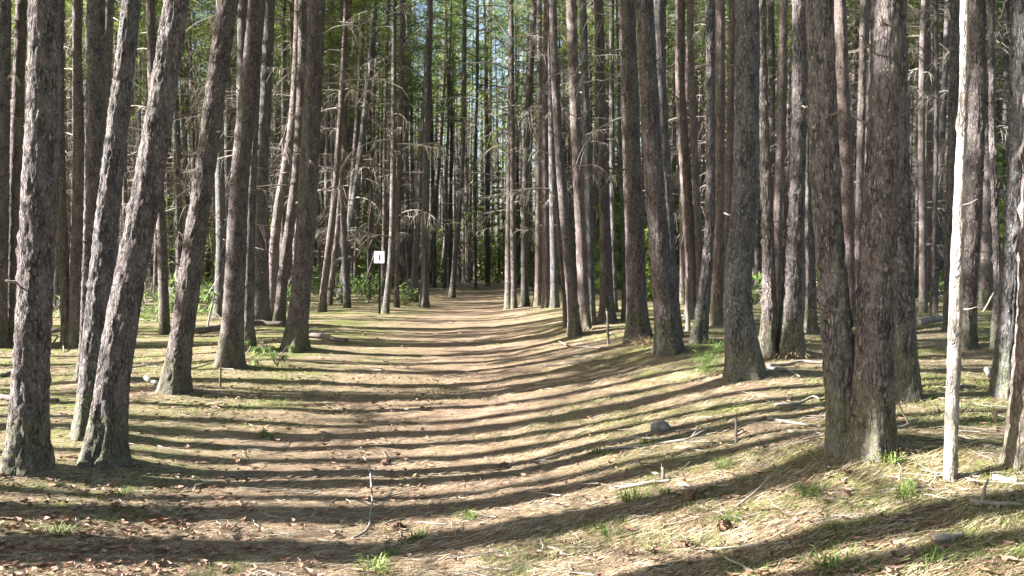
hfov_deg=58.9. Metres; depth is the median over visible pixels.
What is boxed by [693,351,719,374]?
seedling
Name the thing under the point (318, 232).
pine tree
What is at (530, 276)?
green bush
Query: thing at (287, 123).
pine tree
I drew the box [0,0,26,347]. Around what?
pine tree
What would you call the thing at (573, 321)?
pine tree
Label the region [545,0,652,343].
pine tree
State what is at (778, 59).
pine tree
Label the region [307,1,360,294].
pine tree
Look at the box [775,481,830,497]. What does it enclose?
grass tuft
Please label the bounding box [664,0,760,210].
pine tree
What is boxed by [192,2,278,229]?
pine tree
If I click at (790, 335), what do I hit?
pine tree
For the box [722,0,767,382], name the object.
pine tree
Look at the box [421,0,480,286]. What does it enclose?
pine tree
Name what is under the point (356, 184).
pine tree
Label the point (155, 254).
pine tree
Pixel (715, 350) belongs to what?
seedling
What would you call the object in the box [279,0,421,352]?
pine tree
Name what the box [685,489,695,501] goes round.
pine cone
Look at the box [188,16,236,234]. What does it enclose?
pine tree
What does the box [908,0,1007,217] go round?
pine tree
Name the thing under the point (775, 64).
pine tree
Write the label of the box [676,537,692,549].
pine cone
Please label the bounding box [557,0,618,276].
pine tree
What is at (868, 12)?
pine tree
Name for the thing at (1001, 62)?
pine tree
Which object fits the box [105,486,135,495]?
grass tuft
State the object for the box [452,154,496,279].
young fir
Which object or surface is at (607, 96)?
pine tree
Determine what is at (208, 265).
pine tree
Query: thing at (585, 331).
straw tuft
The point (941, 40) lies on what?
pine tree
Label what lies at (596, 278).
green bush
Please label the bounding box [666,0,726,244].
pine tree
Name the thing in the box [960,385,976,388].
fallen branch
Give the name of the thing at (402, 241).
pine tree
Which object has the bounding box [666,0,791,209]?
pine tree
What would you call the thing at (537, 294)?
pine tree
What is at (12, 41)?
pine tree
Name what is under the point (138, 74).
pine tree
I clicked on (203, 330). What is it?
fallen log
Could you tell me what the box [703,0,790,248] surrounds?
pine tree
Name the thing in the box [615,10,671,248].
pine tree
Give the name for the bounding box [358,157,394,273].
young fir
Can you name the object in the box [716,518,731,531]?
pine cone
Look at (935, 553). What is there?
grass tuft
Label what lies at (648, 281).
young fir
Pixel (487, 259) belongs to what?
pine tree
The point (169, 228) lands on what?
pine tree
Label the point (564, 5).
pine tree
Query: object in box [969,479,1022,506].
fallen branch
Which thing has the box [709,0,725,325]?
pine tree
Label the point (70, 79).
pine tree
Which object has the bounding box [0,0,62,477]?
pine tree
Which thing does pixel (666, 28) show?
pine tree
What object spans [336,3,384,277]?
pine tree
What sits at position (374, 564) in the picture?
grass tuft
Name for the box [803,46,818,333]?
pine tree
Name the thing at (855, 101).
pine tree
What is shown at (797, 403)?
fallen branch
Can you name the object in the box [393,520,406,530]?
pine cone
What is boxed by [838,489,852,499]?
pine cone
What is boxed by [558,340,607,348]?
fallen branch
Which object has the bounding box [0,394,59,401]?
fallen branch
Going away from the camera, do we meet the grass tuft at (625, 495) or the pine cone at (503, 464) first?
the grass tuft at (625, 495)
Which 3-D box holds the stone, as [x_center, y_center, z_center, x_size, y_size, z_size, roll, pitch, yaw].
[1.175,1.106,7.182,0.158,0.113,0.125,0,2,0]
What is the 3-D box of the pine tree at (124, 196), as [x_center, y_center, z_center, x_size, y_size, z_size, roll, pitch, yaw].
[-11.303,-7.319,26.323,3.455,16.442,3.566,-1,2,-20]
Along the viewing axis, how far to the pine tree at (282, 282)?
19.89 m
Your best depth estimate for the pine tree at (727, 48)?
39.03 m
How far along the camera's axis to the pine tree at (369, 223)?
33.42 m
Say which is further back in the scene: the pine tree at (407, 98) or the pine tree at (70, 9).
the pine tree at (407, 98)
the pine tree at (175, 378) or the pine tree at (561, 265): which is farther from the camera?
the pine tree at (561, 265)
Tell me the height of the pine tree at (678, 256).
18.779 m
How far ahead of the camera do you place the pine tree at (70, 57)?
28.31 m
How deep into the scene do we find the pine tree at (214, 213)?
38.30 m
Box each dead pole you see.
[207,293,214,326]
[359,255,373,299]
[983,292,993,311]
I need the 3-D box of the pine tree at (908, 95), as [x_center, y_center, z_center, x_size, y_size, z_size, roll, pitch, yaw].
[10.062,-8.930,24.365,3.898,19.402,3.646,1,2,19]
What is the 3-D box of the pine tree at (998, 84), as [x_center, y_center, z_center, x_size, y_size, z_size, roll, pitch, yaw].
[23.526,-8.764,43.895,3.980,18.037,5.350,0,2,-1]
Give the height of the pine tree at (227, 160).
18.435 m
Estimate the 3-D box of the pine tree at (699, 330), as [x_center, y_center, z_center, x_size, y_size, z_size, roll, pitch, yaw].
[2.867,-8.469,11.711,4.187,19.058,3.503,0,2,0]
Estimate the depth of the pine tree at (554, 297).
24.65 m
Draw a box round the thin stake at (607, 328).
[602,309,615,344]
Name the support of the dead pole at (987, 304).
on the ground at (468, 304)
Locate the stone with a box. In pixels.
[650,420,669,431]
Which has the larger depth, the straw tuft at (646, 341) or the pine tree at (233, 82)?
the pine tree at (233, 82)
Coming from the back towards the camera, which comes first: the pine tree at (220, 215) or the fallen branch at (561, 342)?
the pine tree at (220, 215)
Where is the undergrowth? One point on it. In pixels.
(172, 296)
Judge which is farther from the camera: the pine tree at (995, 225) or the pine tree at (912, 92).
the pine tree at (912, 92)
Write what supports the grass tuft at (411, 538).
on the ground at (468, 304)
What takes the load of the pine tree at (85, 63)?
on the ground at (468, 304)
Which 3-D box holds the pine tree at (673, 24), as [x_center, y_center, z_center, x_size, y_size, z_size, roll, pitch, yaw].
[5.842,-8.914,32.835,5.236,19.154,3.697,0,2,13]
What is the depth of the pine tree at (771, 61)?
27.29 m
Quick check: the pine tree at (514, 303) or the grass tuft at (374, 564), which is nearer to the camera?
the grass tuft at (374, 564)
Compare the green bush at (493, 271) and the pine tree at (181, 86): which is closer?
the pine tree at (181, 86)
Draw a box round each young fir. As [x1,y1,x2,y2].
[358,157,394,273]
[374,190,420,287]
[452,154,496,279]
[471,161,505,282]
[486,186,533,285]
[530,211,559,275]
[593,160,621,291]
[594,133,645,288]
[644,227,652,300]
[941,128,1005,279]
[977,200,1004,300]
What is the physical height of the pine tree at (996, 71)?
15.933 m
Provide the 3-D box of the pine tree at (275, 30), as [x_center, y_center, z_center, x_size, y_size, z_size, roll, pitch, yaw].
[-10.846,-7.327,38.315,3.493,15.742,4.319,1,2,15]
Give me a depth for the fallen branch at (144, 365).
13.23 m
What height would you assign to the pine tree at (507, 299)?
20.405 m
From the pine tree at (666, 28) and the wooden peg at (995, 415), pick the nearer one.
the wooden peg at (995, 415)
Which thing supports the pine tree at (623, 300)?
on the ground at (468, 304)
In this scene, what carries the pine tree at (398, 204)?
on the ground at (468, 304)
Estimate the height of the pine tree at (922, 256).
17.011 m
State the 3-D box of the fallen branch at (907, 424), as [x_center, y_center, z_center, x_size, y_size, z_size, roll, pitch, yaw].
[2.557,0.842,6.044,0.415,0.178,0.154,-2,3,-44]
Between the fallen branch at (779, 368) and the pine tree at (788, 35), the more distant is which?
the pine tree at (788, 35)
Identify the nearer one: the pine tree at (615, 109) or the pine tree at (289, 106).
the pine tree at (289, 106)
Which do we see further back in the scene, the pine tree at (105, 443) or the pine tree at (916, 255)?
the pine tree at (916, 255)
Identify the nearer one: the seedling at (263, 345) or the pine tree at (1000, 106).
the seedling at (263, 345)
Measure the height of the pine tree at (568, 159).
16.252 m
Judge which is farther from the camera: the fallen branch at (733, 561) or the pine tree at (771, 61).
the pine tree at (771, 61)
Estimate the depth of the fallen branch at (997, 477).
4.59 m
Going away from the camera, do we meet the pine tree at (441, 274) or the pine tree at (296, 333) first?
the pine tree at (296, 333)
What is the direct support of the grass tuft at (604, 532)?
on the ground at (468, 304)
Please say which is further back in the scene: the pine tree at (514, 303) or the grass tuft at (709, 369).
the pine tree at (514, 303)
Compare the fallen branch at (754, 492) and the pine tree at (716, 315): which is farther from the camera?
the pine tree at (716, 315)
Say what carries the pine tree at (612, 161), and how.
on the ground at (468, 304)
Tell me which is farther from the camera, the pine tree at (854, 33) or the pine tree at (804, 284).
the pine tree at (854, 33)
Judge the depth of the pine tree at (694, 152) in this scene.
16.19 m
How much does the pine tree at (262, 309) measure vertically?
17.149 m
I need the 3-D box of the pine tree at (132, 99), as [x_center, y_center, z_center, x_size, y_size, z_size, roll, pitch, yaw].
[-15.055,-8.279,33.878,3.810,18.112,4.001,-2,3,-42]
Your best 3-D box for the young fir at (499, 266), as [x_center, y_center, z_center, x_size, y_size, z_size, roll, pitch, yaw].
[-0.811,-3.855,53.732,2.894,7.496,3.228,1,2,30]
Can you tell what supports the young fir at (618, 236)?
on the ground at (468, 304)
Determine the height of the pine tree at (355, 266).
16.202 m
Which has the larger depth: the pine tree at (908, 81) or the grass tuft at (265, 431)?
the pine tree at (908, 81)
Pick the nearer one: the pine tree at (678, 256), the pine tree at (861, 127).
the pine tree at (861, 127)
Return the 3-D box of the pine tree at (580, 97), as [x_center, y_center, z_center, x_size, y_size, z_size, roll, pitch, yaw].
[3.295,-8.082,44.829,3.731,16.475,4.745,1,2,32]
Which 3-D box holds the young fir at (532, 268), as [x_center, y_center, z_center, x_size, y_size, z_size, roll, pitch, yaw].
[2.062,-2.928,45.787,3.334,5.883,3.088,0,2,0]
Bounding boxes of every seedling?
[244,338,274,354]
[252,345,296,366]
[690,334,724,367]
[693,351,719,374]
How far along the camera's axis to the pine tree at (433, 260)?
46.57 m
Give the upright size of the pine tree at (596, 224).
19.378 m
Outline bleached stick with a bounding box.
[677,482,698,490]
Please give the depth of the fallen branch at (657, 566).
4.30 m
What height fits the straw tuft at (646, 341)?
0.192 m
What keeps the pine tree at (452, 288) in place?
on the ground at (468, 304)
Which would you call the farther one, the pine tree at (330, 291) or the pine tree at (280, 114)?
the pine tree at (280, 114)
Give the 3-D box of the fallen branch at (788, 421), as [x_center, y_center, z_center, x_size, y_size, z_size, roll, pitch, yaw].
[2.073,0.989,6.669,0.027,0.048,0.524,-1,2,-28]
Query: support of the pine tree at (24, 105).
on the ground at (468, 304)
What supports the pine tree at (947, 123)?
on the ground at (468, 304)
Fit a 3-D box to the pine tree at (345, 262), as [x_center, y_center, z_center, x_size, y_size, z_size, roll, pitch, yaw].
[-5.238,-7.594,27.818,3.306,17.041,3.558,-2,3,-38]
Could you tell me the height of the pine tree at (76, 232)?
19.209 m
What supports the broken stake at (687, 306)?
on the ground at (468, 304)
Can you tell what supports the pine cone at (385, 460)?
on the ground at (468, 304)
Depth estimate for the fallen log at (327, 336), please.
16.97 m
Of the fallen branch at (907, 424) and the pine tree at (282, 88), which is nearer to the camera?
the fallen branch at (907, 424)
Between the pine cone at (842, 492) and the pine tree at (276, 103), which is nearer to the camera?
the pine cone at (842, 492)
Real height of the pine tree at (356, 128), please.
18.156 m
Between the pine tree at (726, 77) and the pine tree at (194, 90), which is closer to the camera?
the pine tree at (726, 77)
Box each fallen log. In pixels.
[51,328,60,332]
[194,320,283,333]
[308,332,347,341]
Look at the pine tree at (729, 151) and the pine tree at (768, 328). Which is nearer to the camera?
the pine tree at (768, 328)
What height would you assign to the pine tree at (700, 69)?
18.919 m
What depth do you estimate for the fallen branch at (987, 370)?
8.50 m
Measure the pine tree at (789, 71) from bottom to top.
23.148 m
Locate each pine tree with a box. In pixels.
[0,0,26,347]
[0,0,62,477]
[5,0,27,344]
[10,0,26,121]
[10,0,67,96]
[10,0,120,308]
[10,6,84,204]
[11,0,119,267]
[11,3,85,210]
[11,4,27,85]
[11,5,82,145]
[11,7,69,104]
[25,0,131,268]
[26,2,84,175]
[27,1,85,201]
[57,0,72,344]
[61,0,107,347]
[61,0,140,138]
[65,0,144,150]
[65,7,85,185]
[66,0,142,159]
[66,0,146,245]
[66,0,146,249]
[66,0,169,266]
[66,1,85,213]
[66,9,147,246]
[66,15,70,184]
[67,0,159,267]
[68,12,144,177]
[69,0,140,440]
[72,0,105,381]
[76,0,188,469]
[82,0,172,247]
[85,0,146,239]
[112,0,233,334]
[127,19,146,200]
[128,0,214,283]
[129,0,196,296]
[137,6,199,277]
[138,1,197,225]
[142,0,212,237]
[142,15,200,264]
[154,0,337,274]
[155,0,238,394]
[157,0,214,286]
[161,1,274,262]
[164,1,214,243]
[171,12,285,317]
[173,0,279,243]
[179,0,235,283]
[180,0,280,230]
[183,1,236,282]
[186,1,236,212]
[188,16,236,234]
[189,0,295,326]
[190,0,236,212]
[191,0,236,208]
[191,3,290,259]
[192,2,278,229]
[209,2,280,158]
[210,0,289,217]
[213,0,265,368]
[227,0,350,326]
[232,0,322,260]
[244,50,261,351]
[268,3,339,259]
[269,0,297,316]
[269,0,323,296]
[269,0,336,269]
[269,23,289,259]
[269,24,321,240]
[269,29,281,215]
[269,62,287,215]
[270,0,382,312]
[271,14,324,290]
[278,10,349,270]
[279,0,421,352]
[287,0,368,295]
[287,0,381,281]
[287,14,348,291]
[289,0,399,304]
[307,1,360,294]
[316,0,403,279]
[319,0,391,307]
[321,7,373,249]
[323,0,399,289]
[324,1,413,292]
[325,0,464,302]
[335,1,418,294]
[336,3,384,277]
[337,0,414,298]
[344,0,448,313]
[349,0,434,294]
[363,0,447,307]
[364,0,452,289]
[367,0,461,291]
[368,3,433,285]
[376,0,434,288]
[376,0,486,307]
[387,0,473,301]
[388,1,445,261]
[413,2,457,287]
[416,0,492,297]
[418,0,481,288]
[420,1,467,283]
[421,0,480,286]
[424,0,523,288]
[431,0,543,308]
[433,1,480,282]
[435,0,524,285]
[453,0,542,308]
[461,0,521,279]
[472,0,566,306]
[473,0,572,306]
[474,1,561,283]
[477,0,584,308]
[491,0,594,235]
[492,0,542,257]
[493,0,567,287]
[503,0,584,307]
[514,0,607,245]
[515,0,594,202]
[525,0,572,328]
[528,0,582,336]
[532,0,680,311]
[535,0,612,330]
[539,0,619,325]
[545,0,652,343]
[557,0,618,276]
[557,1,608,239]
[558,44,605,226]
[560,0,639,291]
[561,0,595,224]
[561,0,618,257]
[577,0,618,323]
[587,0,640,320]
[590,0,671,203]
[592,6,637,270]
[592,10,674,252]
[615,0,704,263]
[615,0,770,303]
[615,4,686,254]
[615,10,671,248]
[632,0,685,356]
[638,0,769,305]
[641,0,726,249]
[654,0,684,337]
[664,0,704,319]
[664,0,726,304]
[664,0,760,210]
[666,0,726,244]
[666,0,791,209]
[669,0,726,217]
[669,1,702,254]
[669,11,704,280]
[689,0,715,343]
[691,0,788,172]
[694,0,790,240]
[699,0,759,289]
[699,2,767,207]
[699,4,778,248]
[702,0,791,298]
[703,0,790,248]
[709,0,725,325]
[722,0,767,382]
[725,0,790,243]
[725,10,790,292]
[726,1,870,316]
[735,0,870,204]
[756,0,782,357]
[761,2,790,225]
[766,7,791,257]
[767,0,791,243]
[767,2,870,170]
[773,0,787,325]
[774,0,791,174]
[777,0,808,357]
[783,0,859,222]
[783,33,869,208]
[786,0,859,192]
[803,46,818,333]
[805,0,853,459]
[834,0,855,326]
[839,0,909,200]
[839,3,917,177]
[841,3,859,201]
[844,0,906,462]
[846,0,859,228]
[846,0,916,222]
[847,0,868,305]
[847,0,919,188]
[847,2,947,237]
[848,0,949,312]
[849,0,859,142]
[849,2,942,227]
[850,0,939,200]
[850,0,939,251]
[853,0,1000,299]
[868,0,998,301]
[895,0,923,402]
[906,0,943,219]
[906,0,948,254]
[907,0,948,239]
[907,0,948,293]
[907,0,1009,179]
[907,3,1007,211]
[908,0,1005,306]
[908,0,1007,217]
[908,5,949,265]
[908,22,948,240]
[909,21,1009,297]
[911,0,959,330]
[914,2,1000,258]
[915,0,1009,308]
[918,0,959,315]
[939,0,1009,260]
[949,4,1002,131]
[961,0,1009,349]
[987,0,1000,349]
[987,0,1023,400]
[995,0,1009,144]
[995,0,1009,201]
[995,0,1009,239]
[995,0,1010,191]
[995,1,1009,142]
[995,5,1010,200]
[995,14,1010,174]
[995,45,1009,206]
[998,93,1023,471]
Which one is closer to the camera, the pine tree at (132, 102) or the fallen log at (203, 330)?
the fallen log at (203, 330)
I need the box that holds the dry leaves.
[0,311,1023,575]
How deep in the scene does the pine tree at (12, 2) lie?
26.97 m
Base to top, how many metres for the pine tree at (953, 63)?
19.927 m
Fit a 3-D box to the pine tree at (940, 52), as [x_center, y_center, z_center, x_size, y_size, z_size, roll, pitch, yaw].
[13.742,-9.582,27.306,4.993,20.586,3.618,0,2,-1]
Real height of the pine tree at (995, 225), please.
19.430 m
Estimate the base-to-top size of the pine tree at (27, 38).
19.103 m
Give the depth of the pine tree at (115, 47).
30.97 m
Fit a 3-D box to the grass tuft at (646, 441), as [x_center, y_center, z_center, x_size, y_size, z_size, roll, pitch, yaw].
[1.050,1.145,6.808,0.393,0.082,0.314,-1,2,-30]
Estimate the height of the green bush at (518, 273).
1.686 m
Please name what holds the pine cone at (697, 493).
on the ground at (468, 304)
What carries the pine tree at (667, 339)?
on the ground at (468, 304)
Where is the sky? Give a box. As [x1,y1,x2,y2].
[66,0,913,256]
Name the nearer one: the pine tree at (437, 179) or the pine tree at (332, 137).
the pine tree at (332, 137)
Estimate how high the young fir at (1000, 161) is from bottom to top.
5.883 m
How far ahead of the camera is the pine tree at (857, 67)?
37.14 m
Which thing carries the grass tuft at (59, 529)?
on the ground at (468, 304)
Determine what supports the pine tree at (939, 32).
on the ground at (468, 304)
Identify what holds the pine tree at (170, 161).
on the ground at (468, 304)
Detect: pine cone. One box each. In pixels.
[380,458,390,464]
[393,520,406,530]
[499,461,509,467]
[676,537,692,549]
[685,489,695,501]
[692,489,705,500]
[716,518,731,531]
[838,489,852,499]
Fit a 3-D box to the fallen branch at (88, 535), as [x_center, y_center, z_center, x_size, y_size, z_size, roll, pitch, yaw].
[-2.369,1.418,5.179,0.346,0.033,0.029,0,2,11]
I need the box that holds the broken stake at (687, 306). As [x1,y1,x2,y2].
[684,273,690,330]
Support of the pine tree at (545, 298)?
on the ground at (468, 304)
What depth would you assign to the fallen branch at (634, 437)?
7.03 m
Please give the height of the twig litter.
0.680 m
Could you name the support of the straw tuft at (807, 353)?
on the ground at (468, 304)
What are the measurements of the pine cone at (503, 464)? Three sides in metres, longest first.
0.082 x 0.080 x 0.079 m
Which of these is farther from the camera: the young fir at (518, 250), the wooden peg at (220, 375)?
the young fir at (518, 250)
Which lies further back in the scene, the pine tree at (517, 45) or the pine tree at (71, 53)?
the pine tree at (517, 45)
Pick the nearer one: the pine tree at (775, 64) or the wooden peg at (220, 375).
the wooden peg at (220, 375)
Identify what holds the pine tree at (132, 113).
on the ground at (468, 304)
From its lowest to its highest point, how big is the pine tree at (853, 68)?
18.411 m
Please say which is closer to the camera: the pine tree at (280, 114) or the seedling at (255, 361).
the seedling at (255, 361)
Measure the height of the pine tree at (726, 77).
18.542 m
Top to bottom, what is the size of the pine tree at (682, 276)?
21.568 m
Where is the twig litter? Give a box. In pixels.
[0,309,1023,575]
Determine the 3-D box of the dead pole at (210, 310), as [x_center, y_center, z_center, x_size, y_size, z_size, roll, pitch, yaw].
[-6.247,0.535,18.743,0.239,0.943,0.048,0,2,0]
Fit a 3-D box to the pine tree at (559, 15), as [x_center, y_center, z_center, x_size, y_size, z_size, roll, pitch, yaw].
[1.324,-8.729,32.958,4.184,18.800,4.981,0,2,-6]
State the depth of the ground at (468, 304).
7.90 m
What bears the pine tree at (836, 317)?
on the ground at (468, 304)
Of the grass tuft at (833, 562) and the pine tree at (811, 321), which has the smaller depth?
the grass tuft at (833, 562)
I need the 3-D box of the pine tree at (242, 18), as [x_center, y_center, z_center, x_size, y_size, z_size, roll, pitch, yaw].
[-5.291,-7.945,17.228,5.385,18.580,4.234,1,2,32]
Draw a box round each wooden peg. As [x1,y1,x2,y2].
[219,367,221,386]
[661,463,664,479]
[724,417,751,442]
[992,405,997,422]
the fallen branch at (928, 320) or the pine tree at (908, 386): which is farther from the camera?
the fallen branch at (928, 320)
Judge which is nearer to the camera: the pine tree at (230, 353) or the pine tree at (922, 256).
the pine tree at (230, 353)
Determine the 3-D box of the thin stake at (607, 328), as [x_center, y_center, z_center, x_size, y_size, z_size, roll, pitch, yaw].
[1.465,0.614,13.594,0.215,0.628,0.062,0,2,0]
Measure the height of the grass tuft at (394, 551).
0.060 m
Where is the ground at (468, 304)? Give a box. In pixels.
[0,262,1023,575]
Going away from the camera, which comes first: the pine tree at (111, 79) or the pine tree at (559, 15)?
the pine tree at (111, 79)
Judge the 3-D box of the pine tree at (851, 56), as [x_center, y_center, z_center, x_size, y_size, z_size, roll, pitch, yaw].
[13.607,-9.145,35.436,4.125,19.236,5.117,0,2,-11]
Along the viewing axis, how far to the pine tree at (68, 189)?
27.00 m
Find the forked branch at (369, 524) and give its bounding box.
[346,452,381,539]
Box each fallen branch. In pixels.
[0,370,10,376]
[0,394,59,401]
[51,335,64,351]
[74,532,125,539]
[132,364,159,367]
[144,375,158,384]
[191,362,213,369]
[545,359,605,366]
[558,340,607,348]
[605,423,706,449]
[609,479,669,490]
[626,436,664,440]
[645,556,697,570]
[724,555,753,571]
[731,467,778,510]
[765,365,799,376]
[766,360,821,366]
[767,417,821,426]
[774,395,822,405]
[788,429,824,434]
[895,400,918,429]
[916,315,942,326]
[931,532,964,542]
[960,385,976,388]
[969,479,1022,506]
[983,367,990,378]
[992,474,1017,481]
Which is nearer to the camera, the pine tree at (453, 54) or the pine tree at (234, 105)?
the pine tree at (234, 105)
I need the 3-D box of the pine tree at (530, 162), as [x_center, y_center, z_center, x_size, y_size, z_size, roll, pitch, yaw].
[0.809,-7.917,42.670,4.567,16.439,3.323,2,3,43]
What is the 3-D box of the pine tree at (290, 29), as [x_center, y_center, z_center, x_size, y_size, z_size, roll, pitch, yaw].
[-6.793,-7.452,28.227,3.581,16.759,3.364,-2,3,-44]
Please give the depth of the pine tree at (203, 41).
30.96 m
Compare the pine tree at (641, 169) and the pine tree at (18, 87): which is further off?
the pine tree at (641, 169)
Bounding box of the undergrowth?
[53,252,979,325]
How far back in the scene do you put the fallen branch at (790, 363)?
9.63 m
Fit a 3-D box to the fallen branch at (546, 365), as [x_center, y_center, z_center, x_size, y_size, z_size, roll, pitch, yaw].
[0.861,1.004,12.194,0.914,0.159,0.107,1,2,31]
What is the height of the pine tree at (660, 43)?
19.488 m
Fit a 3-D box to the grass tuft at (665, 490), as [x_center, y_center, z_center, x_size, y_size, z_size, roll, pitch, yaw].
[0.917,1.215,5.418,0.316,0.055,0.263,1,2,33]
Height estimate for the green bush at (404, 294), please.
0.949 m
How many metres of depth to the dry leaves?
5.21 m
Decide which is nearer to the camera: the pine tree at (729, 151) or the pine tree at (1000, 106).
the pine tree at (729, 151)
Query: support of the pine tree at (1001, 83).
on the ground at (468, 304)
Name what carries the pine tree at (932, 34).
on the ground at (468, 304)
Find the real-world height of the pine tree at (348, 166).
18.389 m
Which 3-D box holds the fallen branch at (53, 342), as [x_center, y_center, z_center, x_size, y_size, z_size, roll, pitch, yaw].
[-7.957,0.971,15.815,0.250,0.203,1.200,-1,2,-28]
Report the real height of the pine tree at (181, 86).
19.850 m
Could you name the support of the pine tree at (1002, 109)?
on the ground at (468, 304)
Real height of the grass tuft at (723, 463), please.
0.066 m
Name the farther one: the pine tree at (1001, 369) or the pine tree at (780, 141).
the pine tree at (780, 141)
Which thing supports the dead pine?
on the ground at (468, 304)
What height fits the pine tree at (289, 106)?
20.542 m
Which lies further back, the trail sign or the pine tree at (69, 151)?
the pine tree at (69, 151)
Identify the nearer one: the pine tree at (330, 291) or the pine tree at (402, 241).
the pine tree at (330, 291)
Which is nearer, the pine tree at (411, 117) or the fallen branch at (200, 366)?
the fallen branch at (200, 366)
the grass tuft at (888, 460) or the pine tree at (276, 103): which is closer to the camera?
the grass tuft at (888, 460)
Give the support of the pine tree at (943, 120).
on the ground at (468, 304)
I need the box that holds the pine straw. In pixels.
[0,314,1023,575]
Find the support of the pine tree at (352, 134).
on the ground at (468, 304)
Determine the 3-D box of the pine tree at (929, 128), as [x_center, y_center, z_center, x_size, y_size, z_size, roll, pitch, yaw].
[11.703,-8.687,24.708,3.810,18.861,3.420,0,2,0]
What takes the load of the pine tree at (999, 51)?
on the ground at (468, 304)
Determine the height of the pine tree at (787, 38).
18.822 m
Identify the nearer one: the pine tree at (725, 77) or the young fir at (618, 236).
the young fir at (618, 236)
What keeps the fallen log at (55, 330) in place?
on the ground at (468, 304)
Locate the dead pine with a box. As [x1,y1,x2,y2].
[943,0,978,481]
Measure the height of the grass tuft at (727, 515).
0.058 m
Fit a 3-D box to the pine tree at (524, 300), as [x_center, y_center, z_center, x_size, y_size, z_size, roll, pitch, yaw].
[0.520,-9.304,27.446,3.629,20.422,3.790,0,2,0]
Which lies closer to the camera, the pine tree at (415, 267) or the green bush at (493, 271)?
the pine tree at (415, 267)
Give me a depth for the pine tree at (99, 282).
7.46 m
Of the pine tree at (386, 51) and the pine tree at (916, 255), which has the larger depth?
the pine tree at (386, 51)
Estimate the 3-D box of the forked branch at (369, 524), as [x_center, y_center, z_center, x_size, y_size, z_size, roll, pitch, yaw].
[-1.001,1.369,6.129,0.226,0.211,1.474,0,2,-3]
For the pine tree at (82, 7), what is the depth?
21.18 m
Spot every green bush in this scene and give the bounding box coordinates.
[311,260,340,298]
[336,268,373,295]
[350,266,386,302]
[383,279,418,304]
[483,260,503,281]
[494,261,532,284]
[517,262,533,289]
[576,259,599,294]
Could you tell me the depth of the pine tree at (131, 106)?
45.45 m
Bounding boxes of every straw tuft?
[561,326,601,335]
[621,334,652,345]
[770,346,822,357]
[855,441,929,458]
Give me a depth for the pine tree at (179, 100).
47.22 m
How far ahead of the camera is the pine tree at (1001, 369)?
6.94 m
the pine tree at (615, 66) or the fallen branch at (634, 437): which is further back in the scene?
the pine tree at (615, 66)
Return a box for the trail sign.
[374,250,384,313]
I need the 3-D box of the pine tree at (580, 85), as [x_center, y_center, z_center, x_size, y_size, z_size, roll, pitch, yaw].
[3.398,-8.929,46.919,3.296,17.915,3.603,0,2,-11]
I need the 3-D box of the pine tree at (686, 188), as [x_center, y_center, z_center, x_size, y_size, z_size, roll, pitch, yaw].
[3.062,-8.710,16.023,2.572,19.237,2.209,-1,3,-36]
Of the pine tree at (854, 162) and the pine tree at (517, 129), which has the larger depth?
the pine tree at (517, 129)
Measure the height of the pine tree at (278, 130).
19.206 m
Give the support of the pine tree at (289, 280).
on the ground at (468, 304)
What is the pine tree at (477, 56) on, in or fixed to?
on the ground at (468, 304)
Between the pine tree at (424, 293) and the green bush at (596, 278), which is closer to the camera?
the pine tree at (424, 293)
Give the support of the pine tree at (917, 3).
on the ground at (468, 304)
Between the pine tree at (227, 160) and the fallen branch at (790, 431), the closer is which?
the fallen branch at (790, 431)
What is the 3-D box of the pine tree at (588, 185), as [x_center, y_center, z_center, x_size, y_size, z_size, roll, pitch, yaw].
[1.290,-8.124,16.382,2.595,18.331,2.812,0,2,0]
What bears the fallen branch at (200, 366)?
on the ground at (468, 304)
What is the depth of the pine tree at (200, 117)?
24.23 m
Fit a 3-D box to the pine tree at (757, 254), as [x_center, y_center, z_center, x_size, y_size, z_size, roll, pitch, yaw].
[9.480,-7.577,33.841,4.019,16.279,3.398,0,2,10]
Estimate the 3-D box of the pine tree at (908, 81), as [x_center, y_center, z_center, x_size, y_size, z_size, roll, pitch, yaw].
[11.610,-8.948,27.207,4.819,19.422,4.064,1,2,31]
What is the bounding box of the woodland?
[10,0,1009,290]
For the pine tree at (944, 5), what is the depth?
18.10 m
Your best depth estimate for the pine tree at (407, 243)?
40.16 m
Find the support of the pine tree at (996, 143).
on the ground at (468, 304)
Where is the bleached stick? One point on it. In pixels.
(685, 484)
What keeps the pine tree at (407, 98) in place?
on the ground at (468, 304)
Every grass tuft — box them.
[8,520,95,539]
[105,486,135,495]
[254,426,277,438]
[352,552,406,575]
[363,545,405,561]
[390,524,431,543]
[451,507,481,520]
[580,444,615,456]
[584,520,632,538]
[607,485,663,508]
[634,435,667,448]
[650,483,685,497]
[699,366,715,371]
[699,509,745,523]
[706,456,737,471]
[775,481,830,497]
[779,544,876,574]
[859,447,909,464]
[875,474,940,500]
[901,542,965,569]
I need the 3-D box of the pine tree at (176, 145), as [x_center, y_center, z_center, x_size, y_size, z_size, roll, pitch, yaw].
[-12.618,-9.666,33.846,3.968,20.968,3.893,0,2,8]
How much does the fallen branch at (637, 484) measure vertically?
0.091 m
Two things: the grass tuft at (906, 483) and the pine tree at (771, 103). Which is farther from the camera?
the pine tree at (771, 103)
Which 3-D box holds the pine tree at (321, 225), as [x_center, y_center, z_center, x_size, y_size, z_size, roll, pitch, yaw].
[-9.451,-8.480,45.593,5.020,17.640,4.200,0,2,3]
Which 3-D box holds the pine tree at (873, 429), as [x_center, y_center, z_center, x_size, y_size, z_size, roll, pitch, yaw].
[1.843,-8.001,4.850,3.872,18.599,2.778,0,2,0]

